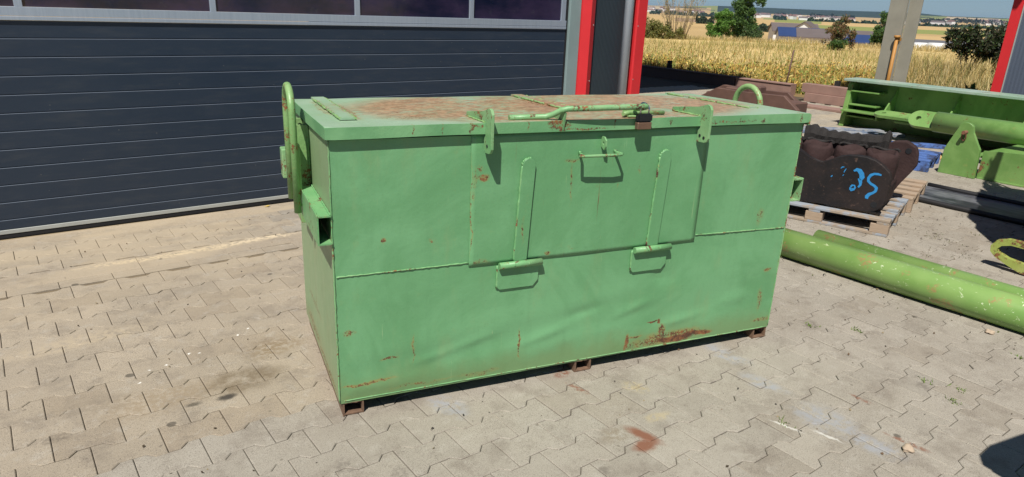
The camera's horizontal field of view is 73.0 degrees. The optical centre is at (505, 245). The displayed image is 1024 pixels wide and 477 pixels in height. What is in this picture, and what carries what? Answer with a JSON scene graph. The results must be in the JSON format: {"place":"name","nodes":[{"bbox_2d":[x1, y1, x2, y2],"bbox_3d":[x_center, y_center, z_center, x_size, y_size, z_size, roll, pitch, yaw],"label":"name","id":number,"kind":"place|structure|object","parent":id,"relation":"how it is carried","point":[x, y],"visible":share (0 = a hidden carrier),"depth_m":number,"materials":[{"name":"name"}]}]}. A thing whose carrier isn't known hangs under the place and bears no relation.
{"place":"outdoors","nodes":[
{"label":"outdoors","id":0,"kind":"place"},
{"bbox_2d":[0,5,1008,97],"bbox_3d":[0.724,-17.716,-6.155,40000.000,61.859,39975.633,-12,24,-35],"label":"ground","id":1,"kind":"structure","parent":0,"point":[923,32],"depth_m":460.89,"materials":[{"name":"yellow plant"}]},
{"bbox_2d":[645,17,686,38],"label":"green bush","id":2,"kind":"object","parent":1,"relation":"on","point":[657,28],"visible":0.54,"depth_m":46.46,"materials":[{"name":"green plant"}]},
{"bbox_2d":[667,60,671,67],"bbox_3d":[4.523,-4.863,19.192,0.100,0.490,0.100,-12,24,-35],"label":"wooden post","id":3,"kind":"object","parent":1,"relation":"on","point":[669,63],"visible":0.42,"depth_m":19.11,"materials":[{"name":"black wood"}]},
{"bbox_2d":[658,0,703,39],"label":"twiggy shrub","id":4,"kind":"object","parent":1,"relation":"on","point":[676,19],"visible":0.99,"depth_m":46.17,"materials":[{"name":"brown plant"}]},
{"bbox_2d":[641,65,739,85],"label":"steel beam","id":5,"kind":"structure","parent":1,"relation":"on","point":[688,76],"depth_m":18.21,"materials":[{"name":"black metal"}]},
{"bbox_2d":[705,8,735,38],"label":"leafy tree","id":6,"kind":"object","parent":1,"relation":"on","point":[725,21],"visible":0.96,"depth_m":49.99,"materials":[{"name":"green plant"}]},
{"bbox_2d":[730,0,766,38],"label":"leafy tree","id":7,"kind":"object","parent":1,"relation":"on","point":[744,13],"visible":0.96,"depth_m":50.12,"materials":[{"name":"green plant"}]},
{"bbox_2d":[737,26,763,40],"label":"green bush","id":8,"kind":"object","parent":1,"relation":"on","point":[755,33],"visible":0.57,"depth_m":48.69,"materials":[{"name":"green plant"}]},
{"bbox_2d":[760,13,770,16],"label":"town house","id":9,"kind":"structure","parent":1,"relation":"on","point":[765,15],"depth_m":2198.61,"materials":[{"name":"white paint"}]},
{"bbox_2d":[735,77,796,94],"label":"steel beam","id":10,"kind":"structure","parent":1,"relation":"on","point":[778,86],"depth_m":16.38,"materials":[{"name":"metal"}]},
{"bbox_2d":[642,46,894,94],"bbox_3d":[6.153,-4.655,18.305,5.048,0.906,7.841,-28,35,-55],"label":"dry crop","id":11,"kind":"object","parent":1,"relation":"on","point":[799,75],"visible":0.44,"depth_m":18.10,"materials":[{"name":"plant"}]},
{"bbox_2d":[786,50,794,82],"bbox_3d":[6.694,-4.058,16.385,0.097,1.082,0.034,15,23,32],"label":"metal stake","id":12,"kind":"object","parent":1,"relation":"on","point":[790,66],"visible":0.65,"depth_m":16.31,"materials":[{"name":"brown metal"}]},
{"bbox_2d":[767,22,818,40],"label":"farm house","id":13,"kind":"structure","parent":1,"relation":"on","point":[772,27],"depth_m":134.04,"materials":[{"name":"white paint"}]},
{"bbox_2d":[774,27,819,41],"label":"farm barn","id":14,"kind":"structure","parent":1,"relation":"on","point":[782,33],"depth_m":111.37,"materials":[{"name":"blue paint"}]},
{"bbox_2d":[798,16,807,19],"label":"town house","id":15,"kind":"structure","parent":1,"relation":"on","point":[802,18],"depth_m":1806.46,"materials":[{"name":"white paint"}]},
{"bbox_2d":[795,21,816,27],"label":"farm house","id":16,"kind":"structure","parent":1,"relation":"on","point":[807,24],"depth_m":130.44,"materials":[{"name":"white paint"}]},
{"bbox_2d":[643,33,987,84],"bbox_3d":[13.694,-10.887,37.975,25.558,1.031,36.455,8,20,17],"label":"crop","id":17,"kind":"object","parent":1,"relation":"on","point":[767,48],"visible":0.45,"depth_m":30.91,"materials":[{"name":"plant"}]},
{"bbox_2d":[649,9,1007,35],"bbox_3d":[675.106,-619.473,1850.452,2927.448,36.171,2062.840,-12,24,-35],"label":"distant woods","id":18,"kind":"object","parent":1,"relation":"on","point":[703,19],"visible":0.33,"depth_m":1024.69,"materials":[{"name":"green plant"}]},
{"bbox_2d":[796,28,873,42],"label":"farm barn","id":19,"kind":"structure","parent":1,"relation":"on","point":[811,33],"depth_m":109.25,"materials":[{"name":"white paint"}]},
{"bbox_2d":[834,81,840,85],"bbox_3d":[7.411,-3.452,15.533,0.100,0.450,0.100,-12,24,-35],"label":"wooden post","id":20,"kind":"object","parent":1,"relation":"on","point":[837,83],"visible":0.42,"depth_m":15.44,"materials":[{"name":"black wood"}]},
{"bbox_2d":[827,39,848,49],"bbox_3d":[18.295,-10.984,38.059,1.317,0.786,0.947,-12,24,-35],"label":"green bush","id":21,"kind":"object","parent":1,"relation":"on","point":[837,43],"visible":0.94,"depth_m":37.88,"materials":[{"name":"green plant"}]},
{"bbox_2d":[820,13,857,49],"bbox_3d":[18.358,-11.667,38.070,1.692,2.054,1.615,-12,24,-35],"label":"brown bush","id":22,"kind":"object","parent":1,"relation":"on","point":[838,31],"visible":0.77,"depth_m":37.99,"materials":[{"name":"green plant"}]},
{"bbox_2d":[845,35,876,44],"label":"farm barn","id":23,"kind":"structure","parent":1,"relation":"on","point":[861,39],"depth_m":106.12,"materials":[{"name":"blue paint"}]},
{"bbox_2d":[868,11,887,45],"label":"leafy tree","id":24,"kind":"object","parent":1,"relation":"on","point":[879,30],"visible":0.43,"depth_m":49.06,"materials":[{"name":"green plant"}]},
{"bbox_2d":[869,39,962,45],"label":"farm barn","id":25,"kind":"structure","parent":1,"relation":"on","point":[928,41],"depth_m":69.08,"materials":[{"name":"white paint"}]},
{"bbox_2d":[913,42,926,48],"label":"wrapped bale","id":26,"kind":"object","parent":1,"relation":"on","point":[918,43],"visible":0.15,"depth_m":49.70,"materials":[{"name":"white paint"}]},
{"bbox_2d":[926,42,946,48],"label":"wrapped bale","id":27,"kind":"object","parent":1,"relation":"on","point":[938,44],"visible":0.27,"depth_m":47.51,"materials":[{"name":"white paint"}]},
{"bbox_2d":[930,20,944,24],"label":"town house","id":28,"kind":"structure","parent":1,"relation":"on","point":[937,22],"depth_m":1701.85,"materials":[{"name":"white paint"}]},
{"bbox_2d":[946,20,954,24],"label":"town house","id":29,"kind":"structure","parent":1,"relation":"on","point":[949,22],"depth_m":1723.17,"materials":[{"name":"white paint"}]},
{"bbox_2d":[941,22,1007,76],"bbox_3d":[14.533,-5.706,20.722,2.683,1.984,1.485,7,20,13],"label":"dark bush","id":30,"kind":"object","parent":1,"relation":"on","point":[988,46],"visible":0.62,"depth_m":20.73,"materials":[{"name":"green plant"}]},
{"bbox_2d":[963,83,991,89],"bbox_3d":[8.716,-2.837,12.684,1.246,1.354,0.808,7,20,13],"label":"leafy plant","id":31,"kind":"object","parent":1,"relation":"on","point":[973,86],"visible":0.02,"depth_m":12.85,"materials":[{"name":"green plant"}]},
{"bbox_2d":[0,75,1023,476],"bbox_3d":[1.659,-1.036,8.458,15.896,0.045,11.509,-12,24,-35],"label":"paving","id":32,"kind":"structure","parent":0,"point":[260,383],"depth_m":3.34,"materials":[{"name":"concrete"}]},
{"bbox_2d":[0,0,647,238],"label":"workshop building","id":33,"kind":"structure","parent":32,"relation":"on","point":[122,111],"depth_m":5.58,"materials":[{"name":"red metal"}]},
{"bbox_2d":[0,0,566,238],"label":"sectional door","id":34,"kind":"structure","parent":33,"relation":"in","point":[123,116],"depth_m":5.50,"materials":[{"name":"grey metal"}]},
{"bbox_2d":[280,82,811,414],"bbox_3d":[0.224,-0.155,3.632,2.583,1.374,1.078,-6,21,-23],"label":"steel container","id":35,"kind":"object","parent":32,"relation":"on","point":[448,240],"visible":1,"depth_m":3.15,"materials":[{"name":"green metal"}]},
{"bbox_2d":[635,102,652,129],"bbox_3d":[0.614,-0.576,3.083,0.077,0.118,0.036,-6,21,-23],"label":"padlock","id":36,"kind":"object","parent":35,"relation":"hanging from","point":[643,122],"visible":0.93,"depth_m":3.08,"materials":[{"name":"brown metal"}]},
{"bbox_2d":[77,216,1015,473],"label":"paving crumbs","id":37,"kind":"object","parent":32,"relation":"on","point":[541,415],"visible":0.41,"depth_m":3.36,"materials":[{"name":"stone"}]},
{"bbox_2d":[702,85,807,112],"bbox_3d":[4.158,-2.440,11.857,0.644,0.600,2.346,-12,24,-35],"label":"rusty casting","id":38,"kind":"object","parent":32,"relation":"on","point":[783,100],"visible":0.43,"depth_m":11.47,"materials":[{"name":"brown metal"}]},
{"bbox_2d":[801,83,847,106],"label":"steel beam","id":39,"kind":"structure","parent":32,"relation":"on","point":[826,94],"depth_m":14.62,"materials":[{"name":"metal"}]},
{"bbox_2d":[807,104,841,112],"bbox_3d":[6.299,-2.724,13.764,0.350,0.049,1.600,-12,24,-35],"label":"plank","id":40,"kind":"object","parent":32,"relation":"on","point":[823,108],"visible":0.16,"depth_m":13.64,"materials":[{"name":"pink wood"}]},
{"bbox_2d":[787,196,908,236],"bbox_3d":[3.015,-0.385,6.501,1.207,0.143,0.980,16,23,34],"label":"wooden pallet","id":41,"kind":"object","parent":32,"relation":"on","point":[886,218],"visible":0.55,"depth_m":6.10,"materials":[{"name":"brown wood"}]},
{"bbox_2d":[795,136,918,211],"bbox_3d":[3.047,-0.715,6.364,1.185,0.537,0.792,16,23,34],"label":"steel casting","id":42,"kind":"object","parent":41,"relation":"on","point":[859,177],"visible":0.81,"depth_m":6.05,"materials":[{"name":"brown metal"}]},
{"bbox_2d":[804,124,892,148],"bbox_3d":[3.235,-1.045,6.558,0.740,0.171,0.161,16,23,34],"label":"charred timber","id":43,"kind":"object","parent":42,"relation":"on","point":[816,131],"visible":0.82,"depth_m":6.50,"materials":[{"name":"black wood"}]},
{"bbox_2d":[886,35,901,80],"bbox_3d":[6.581,-2.828,11.900,0.150,1.490,0.100,-12,24,-35],"label":"orange pole","id":44,"kind":"object","parent":32,"relation":"on","point":[897,38],"visible":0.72,"depth_m":11.73,"materials":[{"name":"orange metal"}]},
{"bbox_2d":[874,0,923,81],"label":"steel column","id":45,"kind":"structure","parent":32,"relation":"on","point":[897,17],"depth_m":11.84,"materials":[{"name":"grey metal"}]},
{"bbox_2d":[778,217,1023,427],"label":"joint weeds","id":46,"kind":"object","parent":32,"relation":"in","point":[924,377],"visible":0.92,"depth_m":3.80,"materials":[{"name":"plant"}]},
{"bbox_2d":[781,228,1023,333],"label":"steel pipe","id":47,"kind":"object","parent":32,"relation":"on","point":[999,307],"visible":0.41,"depth_m":4.50,"materials":[{"name":"metal"}]},
{"bbox_2d":[781,204,1023,348],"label":"yard grit","id":48,"kind":"object","parent":32,"relation":"on","point":[928,256],"visible":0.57,"depth_m":5.51,"materials":[{"name":"gravel"}]},
{"bbox_2d":[886,178,927,212],"bbox_3d":[3.660,-0.625,7.268,1.211,0.143,0.980,16,23,34],"label":"wooden pallet","id":49,"kind":"object","parent":32,"relation":"on","point":[911,190],"visible":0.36,"depth_m":6.92,"materials":[{"name":"brown wood"}]},
{"bbox_2d":[902,443,914,452],"bbox_3d":[1.708,0.863,2.940,0.048,0.037,0.052,8,20,16],"label":"stone","id":50,"kind":"object","parent":32,"relation":"on","point":[907,447],"visible":1,"depth_m":2.93,"materials":[{"name":"beige stone"}]},
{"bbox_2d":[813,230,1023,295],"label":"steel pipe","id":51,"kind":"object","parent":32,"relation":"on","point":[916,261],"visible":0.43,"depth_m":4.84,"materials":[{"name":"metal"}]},
{"bbox_2d":[892,141,946,148],"bbox_3d":[5.779,-1.484,10.133,1.700,0.049,0.160,6,19,10],"label":"blue board","id":52,"kind":"object","parent":32,"relation":"on","point":[929,145],"depth_m":10.01,"materials":[{"name":"paint"}]},
{"bbox_2d":[914,149,940,171],"bbox_3d":[4.901,-1.182,9.016,1.206,0.143,0.803,17,24,36],"label":"wooden pallet","id":53,"kind":"object","parent":32,"relation":"on","point":[928,159],"visible":0.32,"depth_m":8.58,"materials":[{"name":"blue paint"}]},
{"bbox_2d":[838,77,1023,187],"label":"green traverse","id":54,"kind":"object","parent":32,"relation":"on","point":[967,123],"visible":1,"depth_m":10.12,"materials":[{"name":"paint"}]},
{"bbox_2d":[896,182,1023,225],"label":"rubber belt","id":55,"kind":"object","parent":32,"relation":"on","point":[988,206],"visible":0.81,"depth_m":6.97,"materials":[{"name":"black rubber"}]},
{"bbox_2d":[985,329,994,334],"bbox_3d":[2.859,0.513,4.089,0.052,0.029,0.050,-12,24,-35],"label":"stone","id":56,"kind":"object","parent":32,"relation":"on","point":[989,331],"visible":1,"depth_m":4.08,"materials":[{"name":"beige stone"}]},
{"bbox_2d":[990,0,1023,94],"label":"storage building","id":57,"kind":"structure","parent":32,"relation":"on","point":[1008,75],"depth_m":10.78,"materials":[{"name":"red paint"}]},
{"bbox_2d":[990,238,1023,274],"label":"towing bar","id":58,"kind":"object","parent":32,"relation":"on","point":[1012,263],"visible":1,"depth_m":5.10,"materials":[{"name":"yellow paint"}]},
{"bbox_2d":[653,34,971,52],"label":"tall grass","id":59,"kind":"structure","parent":0,"point":[928,48],"depth_m":46.11,"materials":[{"name":"plant"}]},
{"bbox_2d":[648,0,1013,17],"label":"sky","id":60,"kind":"structure","parent":0,"point":[960,8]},
{"bbox_2d":[803,126,904,136],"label":"grey boards","id":61,"kind":"object","parent":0,"point":[865,131],"visible":0.47,"depth_m":11.03,"materials":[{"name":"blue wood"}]},
{"bbox_2d":[897,51,996,90],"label":"rough grass","id":62,"kind":"structure","parent":0,"point":[948,76],"depth_m":19.56,"materials":[{"name":"plant"}]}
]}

